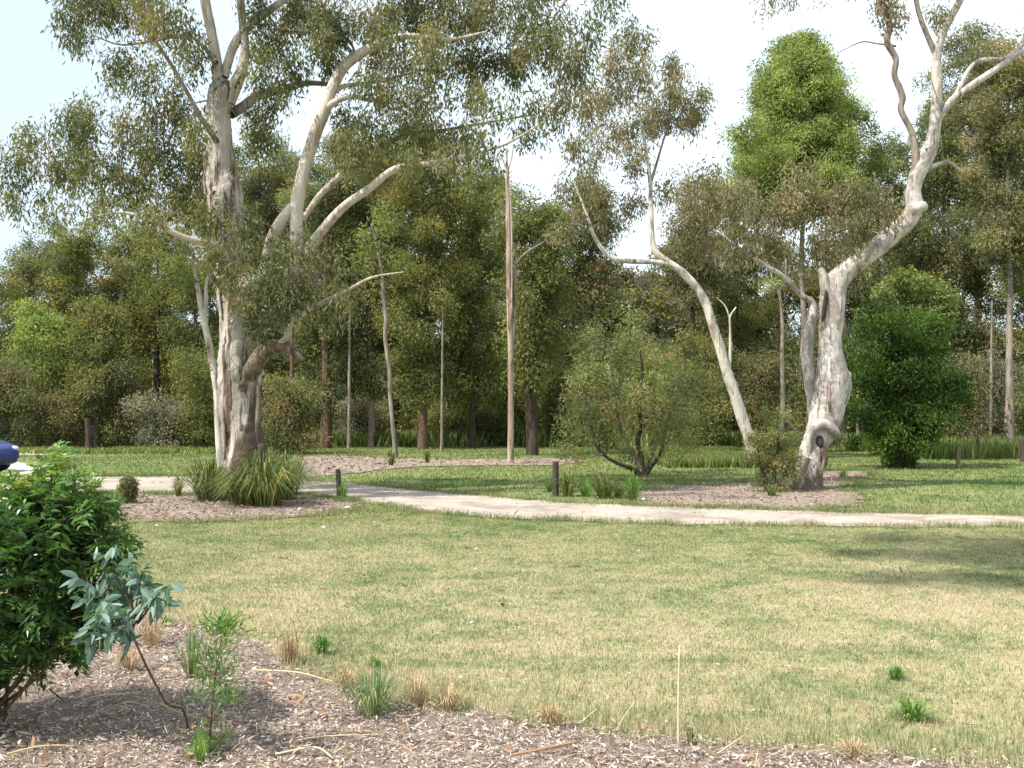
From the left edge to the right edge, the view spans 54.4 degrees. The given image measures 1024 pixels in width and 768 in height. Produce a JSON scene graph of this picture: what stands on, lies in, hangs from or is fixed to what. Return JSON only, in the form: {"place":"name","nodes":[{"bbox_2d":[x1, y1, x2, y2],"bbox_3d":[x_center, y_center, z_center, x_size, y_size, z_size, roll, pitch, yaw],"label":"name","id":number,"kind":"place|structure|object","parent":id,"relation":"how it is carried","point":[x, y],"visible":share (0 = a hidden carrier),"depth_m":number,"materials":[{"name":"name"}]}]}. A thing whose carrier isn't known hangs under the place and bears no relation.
{"place":"outdoors","nodes":[
{"label":"outdoors","id":0,"kind":"place"},
{"bbox_2d":[0,425,1023,767],"bbox_3d":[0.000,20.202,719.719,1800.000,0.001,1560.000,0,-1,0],"label":"ground","id":1,"kind":"structure","parent":0,"point":[974,491],"depth_m":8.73,"materials":[{"name":"green plant"}]},
{"bbox_2d":[0,270,34,426],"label":"tree","id":2,"kind":"object","parent":1,"relation":"on","point":[9,296],"visible":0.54,"depth_m":47.05,"materials":[{"name":"green plant"}]},
{"bbox_2d":[0,352,47,446],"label":"shrub","id":3,"kind":"object","parent":1,"relation":"on","point":[12,391],"visible":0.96,"depth_m":41.62,"materials":[{"name":"green plant"}]},
{"bbox_2d":[0,241,72,443],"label":"tree","id":4,"kind":"object","parent":1,"relation":"on","point":[31,270],"visible":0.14,"depth_m":49.67,"materials":[{"name":"green plant"}]},
{"bbox_2d":[0,293,75,445],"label":"tree","id":5,"kind":"object","parent":1,"relation":"on","point":[39,332],"visible":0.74,"depth_m":43.65,"materials":[{"name":"green plant"}]},
{"bbox_2d":[0,228,112,354],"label":"tree","id":6,"kind":"object","parent":1,"relation":"on","point":[44,249],"visible":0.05,"depth_m":57.84,"materials":[{"name":"green plant"}]},
{"bbox_2d":[15,384,102,446],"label":"shrub","id":7,"kind":"object","parent":1,"relation":"on","point":[51,431],"visible":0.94,"depth_m":42.06,"materials":[{"name":"green plant"}]},
{"bbox_2d":[27,212,126,441],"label":"tree","id":8,"kind":"object","parent":1,"relation":"on","point":[78,251],"visible":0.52,"depth_m":46.64,"materials":[{"name":"green plant"}]},
{"bbox_2d":[55,294,130,447],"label":"tree","id":9,"kind":"object","parent":1,"relation":"on","point":[103,331],"visible":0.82,"depth_m":42.91,"materials":[{"name":"green plant"}]},
{"bbox_2d":[63,353,148,447],"bbox_3d":[-17.284,0.774,43.108,3.645,4.576,3.334,0,-1,0],"label":"shrub","id":10,"kind":"object","parent":1,"relation":"on","point":[110,434],"visible":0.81,"depth_m":42.61,"materials":[{"name":"green plant"}]},
{"bbox_2d":[77,253,175,432],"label":"tree","id":11,"kind":"object","parent":1,"relation":"on","point":[120,289],"visible":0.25,"depth_m":48.96,"materials":[{"name":"green plant"}]},
{"bbox_2d":[98,218,195,371],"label":"tree","id":12,"kind":"object","parent":1,"relation":"on","point":[169,249],"visible":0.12,"depth_m":59.64,"materials":[{"name":"green plant"}]},
{"bbox_2d":[18,444,275,453],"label":"tall grass","id":13,"kind":"structure","parent":1,"relation":"on","point":[113,449],"depth_m":38.80,"materials":[{"name":"green plant"}]},
{"bbox_2d":[107,235,203,431],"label":"tree","id":14,"kind":"object","parent":1,"relation":"on","point":[156,292],"visible":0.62,"depth_m":45.92,"materials":[{"name":"green plant"}]},
{"bbox_2d":[116,382,199,446],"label":"shrub","id":15,"kind":"object","parent":1,"relation":"on","point":[156,425],"visible":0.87,"depth_m":42.04,"materials":[{"name":"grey plant"}]},
{"bbox_2d":[156,249,219,445],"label":"tree","id":16,"kind":"object","parent":1,"relation":"on","point":[195,334],"visible":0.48,"depth_m":43.98,"materials":[{"name":"green plant"}]},
{"bbox_2d":[156,238,222,467],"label":"gum tree","id":17,"kind":"object","parent":1,"relation":"on","point":[208,342],"visible":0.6,"depth_m":20.28,"materials":[{"name":"white plant"}]},
{"bbox_2d":[167,344,217,447],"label":"shrub","id":18,"kind":"object","parent":1,"relation":"on","point":[201,427],"visible":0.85,"depth_m":41.65,"materials":[{"name":"green plant"}]},
{"bbox_2d":[88,489,387,525],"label":"edge grass","id":19,"kind":"structure","parent":1,"relation":"on","point":[258,516],"depth_m":15.64,"materials":[{"name":"green plant"}]},
{"bbox_2d":[101,491,375,522],"bbox_3d":[-5.591,2.134,17.498,6.264,0.001,5.308,0,-1,0],"label":"mulch bed","id":20,"kind":"object","parent":1,"relation":"on","point":[289,509],"visible":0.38,"depth_m":16.96,"materials":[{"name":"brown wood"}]},
{"bbox_2d":[114,473,141,503],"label":"shrub","id":21,"kind":"object","parent":20,"relation":"on","point":[128,487],"visible":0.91,"depth_m":17.86,"materials":[{"name":"green plant"}]},
{"bbox_2d":[161,456,234,500],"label":"tussock","id":22,"kind":"object","parent":20,"relation":"on","point":[198,480],"visible":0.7,"depth_m":18.28,"materials":[{"name":"green plant"}]},
{"bbox_2d":[198,448,335,506],"bbox_3d":[-4.379,1.631,17.543,2.813,1.041,2.796,0,-1,0],"label":"tussock","id":23,"kind":"object","parent":20,"relation":"on","point":[267,485],"visible":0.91,"depth_m":17.22,"materials":[{"name":"green plant"}]},
{"bbox_2d":[262,443,324,499],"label":"tussock","id":24,"kind":"object","parent":20,"relation":"on","point":[294,478],"visible":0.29,"depth_m":18.55,"materials":[{"name":"green plant"}]},
{"bbox_2d":[0,0,631,497],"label":"gum tree","id":25,"kind":"object","parent":20,"relation":"on","point":[212,206],"visible":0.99,"depth_m":19.23,"materials":[{"name":"green plant"}]},
{"bbox_2d":[209,122,301,419],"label":"tree","id":26,"kind":"object","parent":1,"relation":"on","point":[268,178],"visible":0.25,"depth_m":53.80,"materials":[{"name":"green plant"}]},
{"bbox_2d":[246,141,332,396],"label":"tree","id":27,"kind":"object","parent":1,"relation":"on","point":[316,354],"visible":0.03,"depth_m":59.73,"materials":[{"name":"green plant"}]},
{"bbox_2d":[261,368,333,454],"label":"shrub","id":28,"kind":"object","parent":1,"relation":"on","point":[289,407],"visible":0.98,"depth_m":37.81,"materials":[{"name":"green plant"}]},
{"bbox_2d":[265,152,385,447],"bbox_3d":[-8.330,-3.736,44.195,5.501,13.274,4.614,0,-1,0],"label":"tree","id":29,"kind":"object","parent":1,"relation":"on","point":[320,331],"visible":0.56,"depth_m":44.07,"materials":[{"name":"green plant"}]},
{"bbox_2d":[305,117,416,419],"bbox_3d":[-7.788,-5.511,52.396,6.573,17.242,4.917,0,-2,15],"label":"tree","id":30,"kind":"object","parent":1,"relation":"on","point":[325,142],"visible":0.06,"depth_m":51.96,"materials":[{"name":"green plant"}]},
{"bbox_2d":[332,376,390,437],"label":"shrub","id":31,"kind":"object","parent":1,"relation":"on","point":[357,423],"visible":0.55,"depth_m":47.77,"materials":[{"name":"green plant"}]},
{"bbox_2d":[314,150,426,446],"bbox_3d":[-6.202,-3.871,45.191,5.361,13.579,4.708,0,-1,0],"label":"tree","id":32,"kind":"object","parent":1,"relation":"on","point":[371,371],"visible":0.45,"depth_m":44.68,"materials":[{"name":"green plant"}]},
{"bbox_2d":[343,201,417,456],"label":"gum tree","id":33,"kind":"object","parent":1,"relation":"on","point":[381,228],"visible":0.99,"depth_m":34.92,"materials":[{"name":"grey plant"}]},
{"bbox_2d":[354,131,456,429],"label":"tree","id":34,"kind":"object","parent":1,"relation":"on","point":[395,408],"visible":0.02,"depth_m":57.86,"materials":[{"name":"green plant"}]},
{"bbox_2d":[25,425,800,446],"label":"tall grass","id":35,"kind":"structure","parent":1,"relation":"on","point":[406,437],"depth_m":45.34,"materials":[{"name":"green plant"}]},
{"bbox_2d":[353,122,495,448],"bbox_3d":[-3.691,-4.122,43.262,6.037,13.978,4.984,0,-1,0],"label":"tree","id":36,"kind":"object","parent":1,"relation":"on","point":[416,360],"visible":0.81,"depth_m":42.71,"materials":[{"name":"green plant"}]},
{"bbox_2d":[284,451,597,476],"bbox_3d":[-2.880,2.466,30.541,10.479,0.001,12.239,0,-1,0],"label":"mulch bed","id":37,"kind":"object","parent":1,"relation":"on","point":[339,465],"visible":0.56,"depth_m":31.05,"materials":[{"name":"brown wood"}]},
{"bbox_2d":[497,144,576,463],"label":"gum tree","id":38,"kind":"object","parent":37,"relation":"on","point":[511,290],"visible":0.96,"depth_m":31.02,"materials":[{"name":"brown plant"}]},
{"bbox_2d":[410,399,480,434],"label":"shrub","id":39,"kind":"object","parent":1,"relation":"on","point":[434,421],"visible":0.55,"depth_m":49.69,"materials":[{"name":"green plant"}]},
{"bbox_2d":[423,680,475,711],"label":"dry grass tuft","id":40,"kind":"object","parent":1,"relation":"on","point":[446,702],"visible":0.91,"depth_m":5.61,"materials":[{"name":"beige plant"}]},
{"bbox_2d":[424,149,520,447],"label":"tree","id":41,"kind":"object","parent":1,"relation":"on","point":[470,362],"visible":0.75,"depth_m":43.82,"materials":[{"name":"green plant"}]},
{"bbox_2d":[430,142,517,432],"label":"tree","id":42,"kind":"object","parent":1,"relation":"on","point":[497,206],"visible":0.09,"depth_m":50.23,"materials":[{"name":"green plant"}]},
{"bbox_2d":[462,399,525,446],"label":"shrub","id":43,"kind":"object","parent":1,"relation":"on","point":[489,423],"visible":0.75,"depth_m":45.72,"materials":[{"name":"green plant"}]},
{"bbox_2d":[474,176,538,411],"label":"tree","id":44,"kind":"object","parent":1,"relation":"on","point":[500,296],"visible":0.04,"depth_m":55.97,"materials":[{"name":"green plant"}]},
{"bbox_2d":[0,268,1022,440],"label":"understorey","id":45,"kind":"object","parent":1,"relation":"on","point":[407,419],"visible":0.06,"depth_m":56.86,"materials":[{"name":"green plant"}]},
{"bbox_2d":[0,612,1023,767],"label":"mulch bed","id":46,"kind":"object","parent":1,"relation":"on","point":[262,714],"visible":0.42,"depth_m":5.22,"materials":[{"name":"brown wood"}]},
{"bbox_2d":[0,440,149,721],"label":"bush","id":47,"kind":"object","parent":46,"relation":"on","point":[62,524],"visible":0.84,"depth_m":5.11,"materials":[{"name":"green plant"}]},
{"bbox_2d":[59,544,189,730],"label":"gum sapling","id":48,"kind":"object","parent":46,"relation":"on","point":[128,594],"visible":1,"depth_m":4.83,"materials":[{"name":"green plant"}]},
{"bbox_2d":[134,613,178,646],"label":"dry grass tuft","id":49,"kind":"object","parent":46,"relation":"on","point":[150,637],"visible":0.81,"depth_m":7.13,"materials":[{"name":"beige plant"}]},
{"bbox_2d":[164,625,214,678],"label":"tussock","id":50,"kind":"object","parent":46,"relation":"on","point":[191,658],"visible":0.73,"depth_m":6.26,"materials":[{"name":"green plant"}]},
{"bbox_2d":[177,601,258,759],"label":"sapling","id":51,"kind":"object","parent":46,"relation":"on","point":[230,622],"visible":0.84,"depth_m":4.89,"materials":[{"name":"green plant"}]},
{"bbox_2d":[312,662,420,719],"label":"tussock","id":52,"kind":"object","parent":46,"relation":"on","point":[372,697],"visible":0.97,"depth_m":5.47,"materials":[{"name":"green plant"}]},
{"bbox_2d":[0,472,1023,529],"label":"edge grass","id":53,"kind":"structure","parent":1,"relation":"on","point":[414,510],"depth_m":16.08,"materials":[{"name":"green plant"}]},
{"bbox_2d":[520,352,542,455],"bbox_3d":[0.691,0.652,36.992,0.935,4.208,0.504,1,-2,-21],"label":"trunk","id":54,"kind":"object","parent":1,"relation":"on","point":[531,410],"visible":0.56,"depth_m":36.80,"materials":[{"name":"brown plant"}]},
{"bbox_2d":[479,182,587,453],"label":"tree","id":55,"kind":"object","parent":1,"relation":"on","point":[534,331],"visible":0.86,"depth_m":36.79,"materials":[{"name":"green plant"}]},
{"bbox_2d":[60,507,1023,737],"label":"leaf litter","id":56,"kind":"object","parent":1,"relation":"on","point":[471,732],"visible":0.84,"depth_m":7.37,"materials":[{"name":"brown plant"}]},
{"bbox_2d":[513,193,587,438],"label":"tree","id":57,"kind":"object","parent":1,"relation":"on","point":[549,426],"visible":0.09,"depth_m":45.80,"materials":[{"name":"green plant"}]},
{"bbox_2d":[514,351,594,440],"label":"shrub","id":58,"kind":"object","parent":1,"relation":"on","point":[558,393],"visible":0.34,"depth_m":45.64,"materials":[{"name":"green plant"}]},
{"bbox_2d":[560,175,624,427],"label":"tree","id":59,"kind":"object","parent":1,"relation":"on","point":[594,266],"visible":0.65,"depth_m":45.93,"materials":[{"name":"green plant"}]},
{"bbox_2d":[560,323,639,449],"bbox_3d":[3.735,0.235,42.104,3.528,5.699,3.130,0,-1,0],"label":"shrub","id":60,"kind":"object","parent":1,"relation":"on","point":[580,336],"visible":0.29,"depth_m":41.76,"materials":[{"name":"green plant"}]},
{"bbox_2d":[570,278,644,388],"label":"tree","id":61,"kind":"object","parent":1,"relation":"on","point":[620,300],"visible":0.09,"depth_m":59.90,"materials":[{"name":"green plant"}]},
{"bbox_2d":[549,300,716,477],"bbox_3d":[3.012,0.152,25.135,4.258,4.484,4.951,0,-1,0],"label":"shrub","id":62,"kind":"object","parent":1,"relation":"on","point":[643,469],"visible":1,"depth_m":24.85,"materials":[{"name":"green plant"}]},
{"bbox_2d":[550,13,756,454],"bbox_3d":[4.659,-4.671,32.249,6.829,14.593,4.478,0,-1,0],"label":"gum tree","id":63,"kind":"object","parent":1,"relation":"on","point":[693,118],"visible":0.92,"depth_m":32.05,"materials":[{"name":"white plant"}]},
{"bbox_2d":[625,270,695,396],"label":"tree","id":64,"kind":"object","parent":1,"relation":"on","point":[656,332],"visible":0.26,"depth_m":57.98,"materials":[{"name":"green plant"}]},
{"bbox_2d":[640,234,719,345],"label":"tree","id":65,"kind":"object","parent":1,"relation":"on","point":[655,266],"visible":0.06,"depth_m":64.34,"materials":[{"name":"green plant"}]},
{"bbox_2d":[656,162,731,413],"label":"tree","id":66,"kind":"object","parent":1,"relation":"on","point":[691,300],"visible":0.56,"depth_m":47.90,"materials":[{"name":"green plant"}]},
{"bbox_2d":[659,321,743,446],"bbox_3d":[8.457,0.212,44.151,3.678,6.059,3.995,0,-2,18],"label":"shrub","id":67,"kind":"object","parent":1,"relation":"on","point":[711,397],"visible":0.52,"depth_m":43.63,"materials":[{"name":"green plant"}]},
{"bbox_2d":[670,221,764,416],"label":"tree","id":68,"kind":"object","parent":1,"relation":"on","point":[753,291],"visible":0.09,"depth_m":59.30,"materials":[{"name":"green plant"}]},
{"bbox_2d":[683,271,786,432],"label":"tree","id":69,"kind":"object","parent":1,"relation":"on","point":[743,325],"visible":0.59,"depth_m":49.91,"materials":[{"name":"green plant"}]},
{"bbox_2d":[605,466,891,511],"bbox_3d":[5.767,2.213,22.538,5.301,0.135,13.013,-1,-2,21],"label":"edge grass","id":70,"kind":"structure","parent":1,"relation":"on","point":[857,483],"depth_m":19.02,"materials":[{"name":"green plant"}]},
{"bbox_2d":[714,226,798,384],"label":"tree","id":71,"kind":"object","parent":1,"relation":"on","point":[751,274],"visible":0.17,"depth_m":59.85,"materials":[{"name":"green plant"}]},
{"bbox_2d":[621,470,893,512],"bbox_3d":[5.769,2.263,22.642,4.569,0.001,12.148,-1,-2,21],"label":"mulch bed","id":72,"kind":"object","parent":1,"relation":"on","point":[739,499],"visible":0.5,"depth_m":19.26,"materials":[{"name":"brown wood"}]},
{"bbox_2d":[740,405,808,491],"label":"shrub","id":73,"kind":"object","parent":72,"relation":"on","point":[773,464],"visible":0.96,"depth_m":20.32,"materials":[{"name":"green plant"}]},
{"bbox_2d":[756,271,801,474],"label":"gum tree","id":74,"kind":"object","parent":72,"relation":"on","point":[782,381],"visible":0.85,"depth_m":23.99,"materials":[{"name":"grey plant"}]},
{"bbox_2d":[673,0,1023,489],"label":"gum tree","id":75,"kind":"object","parent":72,"relation":"on","point":[828,387],"visible":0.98,"depth_m":21.22,"materials":[{"name":"white plant"}]},
{"bbox_2d":[726,342,801,446],"bbox_3d":[11.086,0.645,44.268,3.275,5.074,2.900,0,-1,0],"label":"shrub","id":76,"kind":"object","parent":1,"relation":"on","point":[767,370],"visible":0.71,"depth_m":43.93,"materials":[{"name":"green plant"}]},
{"bbox_2d":[758,251,819,388],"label":"tree","id":77,"kind":"object","parent":1,"relation":"on","point":[812,292],"visible":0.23,"depth_m":57.69,"materials":[{"name":"green plant"}]},
{"bbox_2d":[714,27,907,425],"bbox_3d":[14.737,-7.491,50.962,9.991,21.121,8.798,0,-1,0],"label":"tree","id":78,"kind":"object","parent":1,"relation":"on","point":[808,106],"visible":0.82,"depth_m":49.00,"materials":[{"name":"green plant"}]},
{"bbox_2d":[779,352,860,451],"bbox_3d":[12.453,0.820,40.043,3.205,4.490,2.836,0,-1,0],"label":"shrub","id":79,"kind":"object","parent":1,"relation":"on","point":[799,398],"visible":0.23,"depth_m":40.03,"materials":[{"name":"green plant"}]},
{"bbox_2d":[800,207,898,434],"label":"tree","id":80,"kind":"object","parent":1,"relation":"on","point":[860,294],"visible":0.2,"depth_m":45.56,"materials":[{"name":"green plant"}]},
{"bbox_2d":[835,116,911,346],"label":"tree","id":81,"kind":"object","parent":1,"relation":"on","point":[876,143],"visible":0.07,"depth_m":54.19,"materials":[{"name":"green plant"}]},
{"bbox_2d":[850,264,965,454],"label":"tree","id":82,"kind":"object","parent":1,"relation":"on","point":[938,297],"visible":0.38,"depth_m":32.59,"materials":[{"name":"green plant"}]},
{"bbox_2d":[840,298,979,468],"bbox_3d":[11.443,0.122,29.122,4.571,5.265,3.585,0,-1,0],"label":"bush","id":83,"kind":"object","parent":1,"relation":"on","point":[899,372],"visible":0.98,"depth_m":28.54,"materials":[{"name":"green plant"}]},
{"bbox_2d":[868,132,959,394],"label":"tree","id":84,"kind":"object","parent":1,"relation":"on","point":[902,150],"visible":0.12,"depth_m":50.37,"materials":[{"name":"green plant"}]},
{"bbox_2d":[878,696,949,721],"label":"tussock","id":85,"kind":"object","parent":1,"relation":"on","point":[910,709],"visible":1,"depth_m":5.43,"materials":[{"name":"green plant"}]},
{"bbox_2d":[879,214,968,415],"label":"tree","id":86,"kind":"object","parent":1,"relation":"on","point":[923,264],"visible":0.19,"depth_m":43.75,"materials":[{"name":"green plant"}]},
{"bbox_2d":[894,89,991,418],"bbox_3d":[20.088,-5.415,46.240,5.284,16.736,4.344,0,-1,0],"label":"tree","id":87,"kind":"object","parent":1,"relation":"on","point":[947,179],"visible":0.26,"depth_m":45.93,"materials":[{"name":"green plant"}]},
{"bbox_2d":[901,67,994,379],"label":"tree","id":88,"kind":"object","parent":1,"relation":"on","point":[928,77],"visible":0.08,"depth_m":58.10,"materials":[{"name":"green plant"}]},
{"bbox_2d":[916,18,1020,431],"bbox_3d":[22.421,-7.433,48.276,5.913,20.865,4.372,0,-1,0],"label":"tree","id":89,"kind":"object","parent":1,"relation":"on","point":[971,37],"visible":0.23,"depth_m":48.04,"materials":[{"name":"green plant"}]},
{"bbox_2d":[925,203,1016,412],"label":"tree","id":90,"kind":"object","parent":1,"relation":"on","point":[976,341],"visible":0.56,"depth_m":42.97,"materials":[{"name":"green plant"}]},
{"bbox_2d":[936,352,1006,440],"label":"shrub","id":91,"kind":"object","parent":1,"relation":"on","point":[971,431],"visible":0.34,"depth_m":37.57,"materials":[{"name":"green plant"}]},
{"bbox_2d":[950,25,1023,440],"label":"tree","id":92,"kind":"object","parent":1,"relation":"on","point":[1006,227],"visible":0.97,"depth_m":37.97,"materials":[{"name":"green plant"}]},
{"bbox_2d":[968,349,1023,437],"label":"shrub","id":93,"kind":"object","parent":1,"relation":"on","point":[1001,370],"visible":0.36,"depth_m":41.67,"materials":[{"name":"green plant"}]},
{"bbox_2d":[978,36,1023,358],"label":"tree","id":94,"kind":"object","parent":1,"relation":"on","point":[1019,294],"visible":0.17,"depth_m":41.88,"materials":[{"name":"green plant"}]},
{"bbox_2d":[983,248,1023,398],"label":"tree","id":95,"kind":"object","parent":1,"relation":"on","point":[1003,355],"visible":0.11,"depth_m":49.53,"materials":[{"name":"green plant"}]},
{"bbox_2d":[988,366,1023,437],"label":"shrub","id":96,"kind":"object","parent":1,"relation":"on","point":[1019,403],"visible":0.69,"depth_m":40.11,"materials":[{"name":"green plant"}]},
{"bbox_2d":[0,476,1023,526],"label":"path","id":97,"kind":"structure","parent":0,"point":[469,503],"depth_m":16.66,"materials":[{"name":"beige concrete"}]},
{"bbox_2d":[0,0,1023,351],"label":"sky","id":98,"kind":"structure","parent":0,"point":[720,38],"materials":[{"name":"white"}]},
{"bbox_2d":[5,445,1023,515],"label":"lawn grass","id":99,"kind":"structure","parent":0,"point":[503,450],"depth_m":26.73,"materials":[{"name":"green plant"}]},
{"bbox_2d":[627,445,792,467],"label":"tall grass","id":100,"kind":"structure","parent":0,"point":[719,456],"depth_m":29.50,"materials":[{"name":"green plant"}]},
{"bbox_2d":[831,432,1023,459],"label":"tall grass","id":101,"kind":"structure","parent":0,"point":[993,446],"depth_m":34.54,"materials":[{"name":"green plant"}]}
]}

